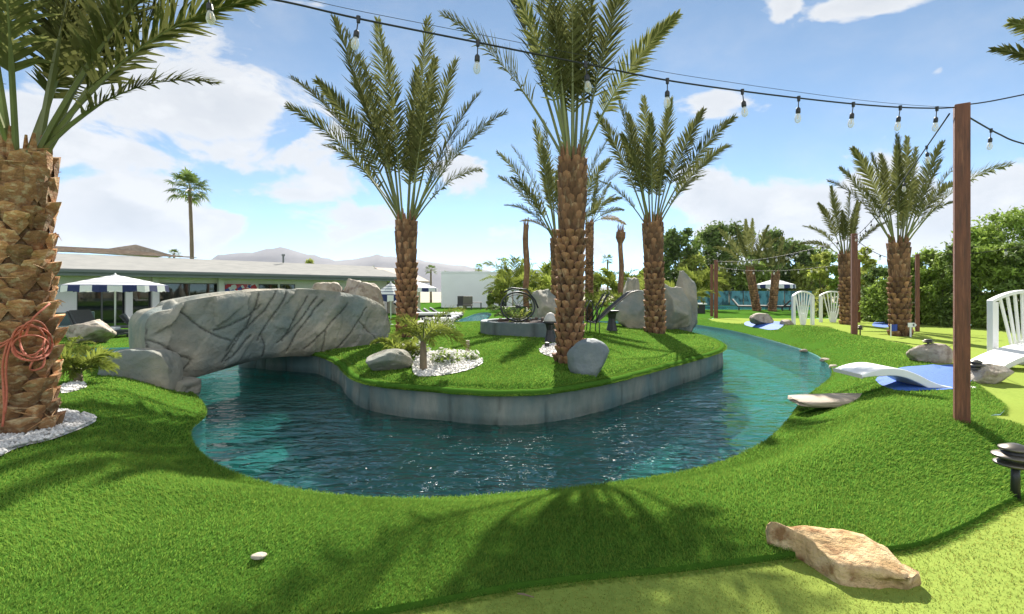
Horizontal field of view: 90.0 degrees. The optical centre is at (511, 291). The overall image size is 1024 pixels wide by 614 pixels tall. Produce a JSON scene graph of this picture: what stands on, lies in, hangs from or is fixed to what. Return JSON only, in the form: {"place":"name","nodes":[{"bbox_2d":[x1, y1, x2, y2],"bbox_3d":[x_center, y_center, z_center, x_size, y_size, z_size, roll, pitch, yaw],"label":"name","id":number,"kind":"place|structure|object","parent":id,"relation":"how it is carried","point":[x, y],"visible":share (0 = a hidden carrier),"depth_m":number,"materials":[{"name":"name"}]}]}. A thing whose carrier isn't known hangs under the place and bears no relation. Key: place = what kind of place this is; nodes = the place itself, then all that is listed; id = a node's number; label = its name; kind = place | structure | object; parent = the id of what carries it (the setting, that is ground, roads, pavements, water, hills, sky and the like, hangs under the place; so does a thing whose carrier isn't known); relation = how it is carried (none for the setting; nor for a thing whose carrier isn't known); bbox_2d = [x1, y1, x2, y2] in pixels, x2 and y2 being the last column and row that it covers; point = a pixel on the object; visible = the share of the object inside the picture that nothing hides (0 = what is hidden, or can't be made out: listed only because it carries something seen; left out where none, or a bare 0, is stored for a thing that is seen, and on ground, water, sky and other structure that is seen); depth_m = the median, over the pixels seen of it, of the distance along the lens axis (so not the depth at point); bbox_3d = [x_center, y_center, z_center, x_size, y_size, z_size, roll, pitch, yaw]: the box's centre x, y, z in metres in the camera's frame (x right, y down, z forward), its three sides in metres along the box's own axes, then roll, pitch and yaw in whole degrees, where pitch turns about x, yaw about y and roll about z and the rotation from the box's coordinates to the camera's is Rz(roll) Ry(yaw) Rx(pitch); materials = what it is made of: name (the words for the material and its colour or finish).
{"place":"outdoors","nodes":[
{"label":"outdoors","id":0,"kind":"place"},
{"bbox_2d":[60,381,86,392],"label":"gravel","id":1,"kind":"structure","parent":0,"point":[70,386],"depth_m":6.26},
{"bbox_2d":[59,313,831,498],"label":"water","id":2,"kind":"structure","parent":0,"point":[312,431],"depth_m":5.73,"materials":[{"name":"liquid"}]},
{"bbox_2d":[238,352,722,424],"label":"retaining wall","id":3,"kind":"structure","parent":2,"relation":"in","point":[508,410],"depth_m":6.64,"materials":[{"name":"concrete"}]},
{"bbox_2d":[523,217,529,309],"bbox_3d":[0.618,-0.696,22.000,0.324,5.023,0.284,0,0,0],"label":"palm stump","id":4,"kind":"object","parent":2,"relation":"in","point":[526,257],"visible":0.82,"depth_m":21.89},
{"bbox_2d":[583,288,612,316],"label":"palm shrub","id":5,"kind":"object","parent":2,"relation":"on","point":[587,295],"visible":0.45,"depth_m":23.06,"materials":[{"name":"green plant"}]},
{"bbox_2d":[412,349,482,375],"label":"gravel","id":6,"kind":"structure","parent":0,"point":[438,368],"depth_m":7.39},
{"bbox_2d":[211,247,732,291],"bbox_3d":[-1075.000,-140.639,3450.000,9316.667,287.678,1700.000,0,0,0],"label":"mountains","id":7,"kind":"structure","parent":0,"point":[293,256],"depth_m":3078.39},
{"bbox_2d":[441,271,511,306],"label":"white building","id":8,"kind":"structure","parent":0,"point":[454,284],"depth_m":56.00,"materials":[{"name":"grey"}]},
{"bbox_2d":[0,302,1023,613],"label":"lawn","id":9,"kind":"structure","parent":0,"point":[792,340],"depth_m":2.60,"materials":[{"name":"plant"}]},
{"bbox_2d":[0,408,96,455],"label":"gravel","id":10,"kind":"structure","parent":9,"relation":"on","point":[74,420],"depth_m":4.31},
{"bbox_2d":[59,335,94,354],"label":"palm shrub","id":11,"kind":"object","parent":9,"relation":"on","point":[70,343],"visible":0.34,"depth_m":11.53,"materials":[{"name":"green plant"}]},
{"bbox_2d":[57,342,122,380],"bbox_3d":[-5.767,0.947,6.798,0.932,0.602,0.860,0,0,-31],"label":"palm shrub","id":12,"kind":"object","parent":9,"relation":"on","point":[76,365],"visible":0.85,"depth_m":6.77,"materials":[{"name":"green plant"}]},
{"bbox_2d":[65,319,116,343],"bbox_3d":[-12.741,1.256,15.362,1.306,0.825,0.892,0,0,0],"label":"boulder","id":13,"kind":"object","parent":9,"relation":"on","point":[97,330],"visible":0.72,"depth_m":15.11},
{"bbox_2d":[66,310,127,336],"bbox_3d":[-14.328,1.220,17.762,1.992,1.162,0.759,0,0,14],"label":"sun lounger","id":14,"kind":"object","parent":9,"relation":"on","point":[78,316],"visible":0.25,"depth_m":17.75,"materials":[{"name":"wicker"}]},
{"bbox_2d":[57,273,168,324],"bbox_3d":[-14.725,0.588,19.000,3.149,2.563,3.149,0,0,0],"label":"parasol","id":15,"kind":"object","parent":9,"relation":"on","point":[114,283],"visible":0.94,"depth_m":18.08,"materials":[{"name":"fabric"}]},
{"bbox_2d":[0,0,266,433],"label":"date palm","id":16,"kind":"object","parent":9,"relation":"on","point":[65,39],"visible":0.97,"depth_m":4.40,"materials":[{"name":"plant"}]},
{"bbox_2d":[0,303,53,426],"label":"rope","id":17,"kind":"object","parent":16,"relation":"hanging from","point":[11,341],"visible":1,"depth_m":4.16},
{"bbox_2d":[98,348,182,389],"bbox_3d":[-5.587,1.273,7.762,0.983,0.838,0.854,0,0,0],"label":"boulder","id":18,"kind":"object","parent":9,"relation":"on","point":[162,367],"visible":0.59,"depth_m":7.58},
{"bbox_2d":[163,167,211,258],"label":"fan palm","id":19,"kind":"object","parent":9,"relation":"on","point":[185,176],"visible":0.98,"depth_m":69.77,"materials":[{"name":"green plant"}]},
{"bbox_2d":[174,377,201,392],"bbox_3d":[-5.337,1.529,8.011,0.722,0.343,0.702,0,0,0],"label":"rock ledge","id":20,"kind":"object","parent":9,"relation":"on","point":[188,384],"visible":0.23,"depth_m":7.98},
{"bbox_2d":[54,245,396,322],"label":"house","id":21,"kind":"structure","parent":9,"relation":"on","point":[182,277],"depth_m":30.59,"materials":[{"name":"white paint"}]},
{"bbox_2d":[77,292,124,322],"bbox_3d":[-22.303,0.625,27.837,0.070,2.286,2.100,0,0,43],"label":"glass door","id":22,"kind":"structure","parent":21,"relation":"in","point":[102,303],"depth_m":27.88,"materials":[{"name":"grey"}]},
{"bbox_2d":[133,291,150,313],"bbox_3d":[-21.090,0.625,29.143,0.070,2.286,0.881,0,0,43],"label":"glass door","id":23,"kind":"structure","parent":21,"relation":"in","point":[141,300],"depth_m":29.14,"materials":[{"name":"grey"}]},
{"bbox_2d":[160,283,216,301],"bbox_3d":[-19.469,0.625,30.891,0.070,2.286,3.058,0,0,43],"label":"glass door","id":24,"kind":"structure","parent":21,"relation":"in","point":[176,290],"depth_m":30.74,"materials":[{"name":"grey"}]},
{"bbox_2d":[225,284,256,290],"bbox_3d":[-17.407,0.010,32.915,0.040,0.980,1.899,0,0,43],"label":"wall art","id":25,"kind":"object","parent":21,"relation":"attached to","point":[232,287],"depth_m":32.78},
{"bbox_2d":[128,288,389,376],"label":"stone bridge","id":26,"kind":"structure","parent":9,"relation":"on","point":[204,334],"depth_m":9.25,"materials":[{"name":"stone"}]},
{"bbox_2d":[344,278,384,307],"bbox_3d":[-3.761,0.422,12.840,1.193,1.516,0.983,0,0,0],"label":"boulder","id":27,"kind":"object","parent":26,"relation":"on","point":[372,291],"visible":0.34,"depth_m":12.58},
{"bbox_2d":[381,281,396,324],"bbox_3d":[-6.390,0.647,27.000,1.595,2.405,1.595,0,0,0],"label":"parasol","id":28,"kind":"object","parent":9,"relation":"on","point":[388,293],"visible":0.66,"depth_m":26.41,"materials":[{"name":"fabric"}]},
{"bbox_2d":[375,267,429,313],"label":"house","id":29,"kind":"structure","parent":9,"relation":"on","point":[419,279],"depth_m":41.95,"materials":[{"name":"beige paint"}]},
{"bbox_2d":[491,269,508,304],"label":"tree","id":30,"kind":"object","parent":9,"relation":"on","point":[497,296],"visible":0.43,"depth_m":51.69,"materials":[{"name":"green plant"}]},
{"bbox_2d":[480,254,535,305],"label":"palm clump","id":31,"kind":"object","parent":9,"relation":"on","point":[508,277],"visible":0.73,"depth_m":45.80,"materials":[{"name":"green plant"}]},
{"bbox_2d":[510,257,551,298],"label":"palm clump","id":32,"kind":"object","parent":9,"relation":"on","point":[537,284],"visible":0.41,"depth_m":43.20,"materials":[{"name":"green plant"}]},
{"bbox_2d":[593,267,639,298],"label":"palm clump","id":33,"kind":"object","parent":9,"relation":"on","point":[610,281],"visible":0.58,"depth_m":39.52,"materials":[{"name":"green plant"}]},
{"bbox_2d":[663,225,706,286],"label":"tree","id":34,"kind":"object","parent":9,"relation":"on","point":[675,243],"visible":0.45,"depth_m":64.79,"materials":[{"name":"green plant"}]},
{"bbox_2d":[348,495,1023,613],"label":"turf edge","id":35,"kind":"object","parent":9,"relation":"on","point":[523,585],"visible":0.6,"depth_m":2.21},
{"bbox_2d":[676,252,708,290],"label":"tree","id":36,"kind":"object","parent":9,"relation":"on","point":[693,262],"visible":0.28,"depth_m":63.13,"materials":[{"name":"green plant"}]},
{"bbox_2d":[676,264,728,302],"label":"palm clump","id":37,"kind":"object","parent":9,"relation":"on","point":[702,281],"visible":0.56,"depth_m":43.71,"materials":[{"name":"green plant"}]},
{"bbox_2d":[393,500,1023,613],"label":"putting green","id":38,"kind":"object","parent":9,"relation":"on","point":[785,579],"visible":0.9,"depth_m":2.11,"materials":[{"name":"plant"}]},
{"bbox_2d":[406,419,1023,613],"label":"putting grass","id":39,"kind":"structure","parent":38,"relation":"on","point":[979,566],"depth_m":2.13,"materials":[{"name":"plant"}]},
{"bbox_2d":[765,522,920,589],"bbox_3d":[1.470,1.198,2.295,0.505,0.194,0.376,0,0,0],"label":"sandstone","id":40,"kind":"object","parent":38,"relation":"on","point":[846,558],"visible":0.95,"depth_m":2.24,"materials":[{"name":"stone"}]},
{"bbox_2d":[713,265,731,290],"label":"tree","id":41,"kind":"object","parent":9,"relation":"on","point":[725,286],"visible":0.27,"depth_m":64.27,"materials":[{"name":"green plant"}]},
{"bbox_2d":[694,218,756,290],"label":"tree","id":42,"kind":"object","parent":9,"relation":"on","point":[711,236],"visible":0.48,"depth_m":67.56,"materials":[{"name":"green plant"}]},
{"bbox_2d":[713,218,778,310],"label":"date palm","id":43,"kind":"object","parent":9,"relation":"on","point":[751,281],"visible":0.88,"depth_m":42.85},
{"bbox_2d":[728,260,771,290],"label":"tree","id":44,"kind":"object","parent":9,"relation":"on","point":[738,282],"visible":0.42,"depth_m":65.13,"materials":[{"name":"green plant"}]},
{"bbox_2d":[697,290,811,304],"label":"screen fence","id":45,"kind":"object","parent":9,"relation":"on","point":[743,297],"visible":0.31,"depth_m":62.00,"materials":[{"name":"teal metal"}]},
{"bbox_2d":[740,226,803,290],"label":"tree","id":46,"kind":"object","parent":9,"relation":"on","point":[775,233],"visible":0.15,"depth_m":70.76,"materials":[{"name":"green plant"}]},
{"bbox_2d":[745,231,799,311],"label":"date palm","id":47,"kind":"object","parent":9,"relation":"on","point":[774,292],"visible":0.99,"depth_m":41.88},
{"bbox_2d":[757,280,795,288],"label":"parasol","id":48,"kind":"object","parent":9,"relation":"on","point":[782,284],"visible":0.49,"depth_m":50.87,"materials":[{"name":"fabric"}]},
{"bbox_2d":[770,239,822,290],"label":"tree","id":49,"kind":"object","parent":9,"relation":"on","point":[804,258],"visible":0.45,"depth_m":66.10,"materials":[{"name":"green plant"}]},
{"bbox_2d":[787,262,821,299],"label":"tree","id":50,"kind":"object","parent":9,"relation":"on","point":[803,282],"visible":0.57,"depth_m":63.49,"materials":[{"name":"green plant"}]},
{"bbox_2d":[806,251,837,317],"bbox_3d":[18.279,-0.342,29.944,1.701,4.123,1.919,0,0,42],"label":"shrub","id":51,"kind":"object","parent":9,"relation":"on","point":[822,275],"visible":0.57,"depth_m":29.83,"materials":[{"name":"green plant"}]},
{"bbox_2d":[787,393,861,407],"bbox_3d":[4.131,1.363,6.397,1.201,0.115,0.492,0,0,8],"label":"flagstone","id":52,"kind":"object","parent":9,"relation":"on","point":[829,400],"visible":0.58,"depth_m":6.32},
{"bbox_2d":[824,265,839,317],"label":"shrub","id":53,"kind":"object","parent":9,"relation":"on","point":[834,271],"visible":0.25,"depth_m":28.87,"materials":[{"name":"green plant"}]},
{"bbox_2d":[710,318,1023,424],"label":"putting green","id":54,"kind":"object","parent":9,"relation":"on","point":[1009,390],"visible":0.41,"depth_m":12.99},
{"bbox_2d":[714,260,717,317],"bbox_3d":[11.115,-0.090,27.904,0.193,3.262,0.193,0,0,20],"label":"light post","id":55,"kind":"object","parent":54,"relation":"on","point":[716,288],"visible":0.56,"depth_m":27.80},
{"bbox_2d":[744,321,782,329],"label":"blue turf","id":56,"kind":"structure","parent":54,"relation":"on","point":[775,325],"depth_m":19.30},
{"bbox_2d":[749,313,773,323],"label":"boulder","id":57,"kind":"object","parent":56,"relation":"on","point":[760,318],"visible":0.91,"depth_m":19.83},
{"bbox_2d":[791,291,814,324],"bbox_3d":[10.878,0.657,19.140,0.866,1.374,0.110,0,0,-7],"label":"chair","id":58,"kind":"object","parent":54,"relation":"on","point":[803,307],"visible":0.86,"depth_m":19.13,"materials":[{"name":"white paint"}]},
{"bbox_2d":[819,291,839,321],"bbox_3d":[13.323,0.672,21.261,1.058,1.406,0.110,0,0,6],"label":"chair","id":59,"kind":"object","parent":54,"relation":"on","point":[833,317],"visible":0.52,"depth_m":21.25,"materials":[{"name":"white paint"}]},
{"bbox_2d":[799,185,884,324],"bbox_3d":[12.590,-1.396,19.486,3.006,5.600,1.267,0,0,0],"label":"date palm","id":60,"kind":"object","parent":54,"relation":"on","point":[843,226],"visible":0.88,"depth_m":19.40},
{"bbox_2d":[851,233,857,334],"bbox_3d":[9.687,-0.168,14.494,0.141,2.949,0.141,0,0,20],"label":"light post","id":61,"kind":"object","parent":54,"relation":"on","point":[854,285],"visible":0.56,"depth_m":14.43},
{"bbox_2d":[855,113,949,238],"bbox_3d":[6.559,-1.363,9.253,0.068,0.369,12.207,0,0,31],"label":"string light","id":62,"kind":"object","parent":61,"relation":"hanging from","point":[926,155],"visible":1,"depth_m":5.70,"materials":[{"name":"black"}]},
{"bbox_2d":[861,264,888,321],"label":"hedge shrub","id":63,"kind":"object","parent":54,"relation":"on","point":[876,273],"visible":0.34,"depth_m":21.91,"materials":[{"name":"green plant"}]},
{"bbox_2d":[858,276,912,323],"bbox_3d":[14.638,0.464,20.056,1.678,2.259,1.963,0,0,0],"label":"hedge shrub","id":64,"kind":"object","parent":54,"relation":"on","point":[876,306],"visible":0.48,"depth_m":20.17,"materials":[{"name":"green plant"}]},
{"bbox_2d":[876,364,952,390],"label":"blue turf","id":65,"kind":"structure","parent":54,"relation":"on","point":[940,374],"depth_m":7.07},
{"bbox_2d":[832,362,975,387],"bbox_3d":[5.054,1.122,6.653,1.424,0.336,0.584,0,0,0],"label":"chaise","id":66,"kind":"object","parent":65,"relation":"on","point":[861,370],"visible":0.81,"depth_m":6.40,"materials":[{"name":"white paint"}]},
{"bbox_2d":[915,254,919,330],"bbox_3d":[12.667,0.083,16.000,0.099,2.513,0.099,0,0,20],"label":"light post","id":67,"kind":"object","parent":54,"relation":"on","point":[917,292],"visible":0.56,"depth_m":15.96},
{"bbox_2d":[826,131,1014,336],"bbox_3d":[11.362,-1.529,14.536,5.283,5.847,1.644,0,0,0],"label":"date palm","id":68,"kind":"object","parent":54,"relation":"on","point":[899,288],"visible":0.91,"depth_m":14.25,"materials":[{"name":"plant"}]},
{"bbox_2d":[909,252,934,323],"bbox_3d":[15.659,-0.055,19.975,1.884,3.019,1.802,0,0,0],"label":"hedge shrub","id":69,"kind":"object","parent":54,"relation":"on","point":[912,268],"visible":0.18,"depth_m":19.66,"materials":[{"name":"green plant"}]},
{"bbox_2d":[911,246,937,322],"bbox_3d":[16.314,-0.169,19.962,1.810,3.258,1.652,0,0,-35],"label":"hedge shrub","id":70,"kind":"object","parent":54,"relation":"on","point":[929,254],"visible":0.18,"depth_m":19.86,"materials":[{"name":"green plant"}]},
{"bbox_2d":[906,343,952,362],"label":"boulder","id":71,"kind":"object","parent":54,"relation":"on","point":[936,353],"visible":0.82,"depth_m":8.76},
{"bbox_2d":[913,250,952,325],"bbox_3d":[15.967,0.018,19.041,1.716,3.172,1.711,0,0,24],"label":"hedge shrub","id":72,"kind":"object","parent":54,"relation":"on","point":[938,289],"visible":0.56,"depth_m":18.85,"materials":[{"name":"green plant"}]},
{"bbox_2d":[933,241,992,326],"bbox_3d":[15.918,-0.188,18.028,1.797,3.272,1.855,0,0,0],"label":"hedge shrub","id":73,"kind":"object","parent":54,"relation":"on","point":[944,306],"visible":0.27,"depth_m":18.03,"materials":[{"name":"green plant"}]},
{"bbox_2d":[947,244,1000,328],"bbox_3d":[16.178,-0.097,17.607,1.624,3.079,1.808,0,0,-33],"label":"hedge shrub","id":74,"kind":"object","parent":54,"relation":"on","point":[981,258],"visible":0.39,"depth_m":17.29,"materials":[{"name":"green plant"}]},
{"bbox_2d":[971,363,1014,383],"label":"boulder","id":75,"kind":"object","parent":54,"relation":"on","point":[989,373],"visible":0.64,"depth_m":6.67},
{"bbox_2d":[971,241,1023,329],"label":"hedge shrub","id":76,"kind":"object","parent":54,"relation":"on","point":[1002,271],"visible":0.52,"depth_m":16.86,"materials":[{"name":"green plant"}]},
{"bbox_2d":[971,343,1023,367],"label":"bridge deck","id":77,"kind":"structure","parent":54,"relation":"on","point":[1009,356],"depth_m":8.31,"materials":[{"name":"white paint"}]},
{"bbox_2d":[987,290,1023,363],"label":"fan railing","id":78,"kind":"object","parent":54,"relation":"on","point":[992,324],"visible":0.86,"depth_m":8.72,"materials":[{"name":"white paint"}]},
{"bbox_2d":[987,16,1023,64],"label":"date palm","id":79,"kind":"object","parent":54,"relation":"on","point":[1018,25],"visible":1,"depth_m":7.33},
{"bbox_2d":[992,237,1023,329],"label":"hedge shrub","id":80,"kind":"object","parent":54,"relation":"on","point":[1016,258],"visible":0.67,"depth_m":16.37,"materials":[{"name":"green plant"}]},
{"bbox_2d":[858,245,877,319],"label":"shrub","id":81,"kind":"object","parent":9,"relation":"on","point":[866,260],"visible":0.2,"depth_m":26.82,"materials":[{"name":"green plant"}]},
{"bbox_2d":[953,102,970,423],"bbox_3d":[3.499,-0.177,3.984,0.094,2.555,0.094,0,0,34],"label":"light post","id":82,"kind":"object","parent":9,"relation":"on","point":[962,261],"visible":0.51,"depth_m":3.94,"materials":[{"name":"wood"}]},
{"bbox_2d":[206,0,954,131],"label":"string light","id":83,"kind":"object","parent":82,"relation":"hanging from","point":[209,8],"visible":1,"depth_m":3.08,"materials":[{"name":"black"}]},
{"bbox_2d":[940,205,1023,290],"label":"tree","id":84,"kind":"object","parent":9,"relation":"on","point":[986,234],"visible":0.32,"depth_m":20.70,"materials":[{"name":"green plant"}]},
{"bbox_2d":[990,443,1023,500],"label":"path light","id":85,"kind":"object","parent":9,"relation":"on","point":[1010,455],"visible":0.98,"depth_m":3.01,"materials":[{"name":"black metal"}]},
{"bbox_2d":[1,0,1023,415],"label":"sky","id":86,"kind":"structure","parent":0,"point":[270,177],"materials":[{"name":"blue"}]},
{"bbox_2d":[311,322,725,396],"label":"lawn","id":87,"kind":"structure","parent":0,"point":[518,385],"depth_m":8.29,"materials":[{"name":"plant"}]},
{"bbox_2d":[311,282,343,292],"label":"boulder","id":88,"kind":"object","parent":87,"relation":"on","point":[332,286],"visible":0.09,"depth_m":12.40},
{"bbox_2d":[366,349,412,370],"bbox_3d":[-1.805,1.037,7.550,0.672,0.396,0.562,0,0,-14],"label":"boulder","id":89,"kind":"object","parent":87,"relation":"on","point":[388,359],"visible":0.88,"depth_m":7.39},
{"bbox_2d":[284,12,507,337],"bbox_3d":[-2.678,-2.675,11.812,5.291,7.713,2.101,0,0,-9],"label":"date palm","id":90,"kind":"object","parent":87,"relation":"on","point":[419,128],"visible":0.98,"depth_m":11.61,"materials":[{"name":"plant"}]},
{"bbox_2d":[370,332,435,351],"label":"palm shrub","id":91,"kind":"object","parent":87,"relation":"on","point":[392,342],"visible":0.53,"depth_m":8.40,"materials":[{"name":"green plant"}]},
{"bbox_2d":[389,306,471,369],"bbox_3d":[-1.182,0.680,7.245,1.251,1.015,1.357,0,0,0],"label":"young palm","id":92,"kind":"object","parent":87,"relation":"on","point":[448,331],"visible":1,"depth_m":7.18,"materials":[{"name":"green plant"}]},
{"bbox_2d":[427,345,462,363],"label":"flowering plant","id":93,"kind":"object","parent":87,"relation":"on","point":[448,356],"visible":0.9,"depth_m":7.62,"materials":[{"name":"white plant"}]},
{"bbox_2d":[480,318,583,337],"bbox_3d":[0.467,0.891,11.902,2.399,0.450,2.204,0,0,0],"label":"ring planter","id":94,"kind":"object","parent":87,"relation":"on","point":[535,328],"visible":0.41,"depth_m":10.91,"materials":[{"name":"stone"}]},
{"bbox_2d":[485,303,531,317],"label":"broadleaf plant","id":95,"kind":"object","parent":94,"relation":"in","point":[498,313],"visible":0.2,"depth_m":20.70,"materials":[{"name":"green plant"}]},
{"bbox_2d":[500,287,538,321],"bbox_3d":[0.166,0.282,11.162,0.864,0.755,0.141,0,0,-9],"label":"wheel sculpture","id":96,"kind":"object","parent":94,"relation":"on","point":[533,299],"visible":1,"depth_m":11.15,"materials":[{"name":"black metal"}]},
{"bbox_2d":[532,289,556,317],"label":"island rock","id":97,"kind":"object","parent":87,"relation":"on","point":[545,300],"visible":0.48,"depth_m":14.34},
{"bbox_2d":[542,321,556,342],"bbox_3d":[0.764,0.807,10.191,0.321,0.426,0.321,0,0,0],"label":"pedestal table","id":98,"kind":"object","parent":87,"relation":"on","point":[550,333],"visible":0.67,"depth_m":10.11,"materials":[{"name":"stone"}]},
{"bbox_2d":[495,117,622,313],"bbox_3d":[1.633,-2.308,16.554,4.332,6.861,1.838,0,0,0],"label":"date palm","id":99,"kind":"object","parent":87,"relation":"on","point":[549,182],"visible":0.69,"depth_m":16.32,"materials":[{"name":"plant"}]},
{"bbox_2d":[439,0,682,364],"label":"date palm","id":100,"kind":"object","parent":87,"relation":"on","point":[572,166],"visible":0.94,"depth_m":7.94,"materials":[{"name":"plant"}]},
{"bbox_2d":[567,338,608,376],"bbox_3d":[1.085,0.965,7.309,0.602,0.602,0.521,0,0,0],"label":"boulder","id":101,"kind":"object","parent":87,"relation":"on","point":[587,356],"visible":0.84,"depth_m":7.09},
{"bbox_2d":[584,175,626,321],"bbox_3d":[4.076,-1.829,24.102,2.783,7.414,0.724,0,0,0],"label":"date palm","id":102,"kind":"object","parent":87,"relation":"on","point":[589,257],"visible":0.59,"depth_m":23.88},
{"bbox_2d":[583,290,638,332],"bbox_3d":[2.391,0.499,12.390,1.253,1.066,0.586,0,0,0],"label":"metal recliner","id":103,"kind":"object","parent":87,"relation":"on","point":[606,311],"visible":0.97,"depth_m":12.22,"materials":[{"name":"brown metal"}]},
{"bbox_2d":[614,290,646,327],"bbox_3d":[3.774,0.636,15.586,1.406,1.382,1.268,0,0,0],"label":"island rock","id":104,"kind":"object","parent":87,"relation":"on","point":[631,309],"visible":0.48,"depth_m":15.08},
{"bbox_2d":[593,94,737,333],"bbox_3d":[4.020,-2.069,13.406,3.896,6.615,2.100,0,0,0],"label":"date palm","id":105,"kind":"object","parent":87,"relation":"on","point":[655,170],"visible":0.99,"depth_m":13.22,"materials":[{"name":"plant"}]},
{"bbox_2d":[663,284,691,329],"bbox_3d":[5.012,0.509,15.583,1.246,1.548,1.062,0,0,-30],"label":"island rock","id":106,"kind":"object","parent":87,"relation":"on","point":[678,314],"visible":0.73,"depth_m":15.16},
{"bbox_2d":[676,271,697,331],"bbox_3d":[5.619,0.476,16.587,0.697,2.330,1.139,0,0,13],"label":"island rock","id":107,"kind":"object","parent":87,"relation":"on","point":[686,282],"visible":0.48,"depth_m":16.20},
{"bbox_2d":[616,223,625,293],"bbox_3d":[5.518,-0.928,26.000,0.479,5.299,0.489,0,0,0],"label":"palm stump","id":108,"kind":"object","parent":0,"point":[620,235],"visible":0.76,"depth_m":25.89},
{"bbox_2d":[420,292,1018,304],"bbox_3d":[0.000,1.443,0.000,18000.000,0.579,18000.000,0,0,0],"label":"ground","id":109,"kind":"structure","parent":0,"point":[425,297],"depth_m":148.54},
{"bbox_2d":[705,306,809,308],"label":"water","id":110,"kind":"structure","parent":0,"point":[725,307],"depth_m":53.27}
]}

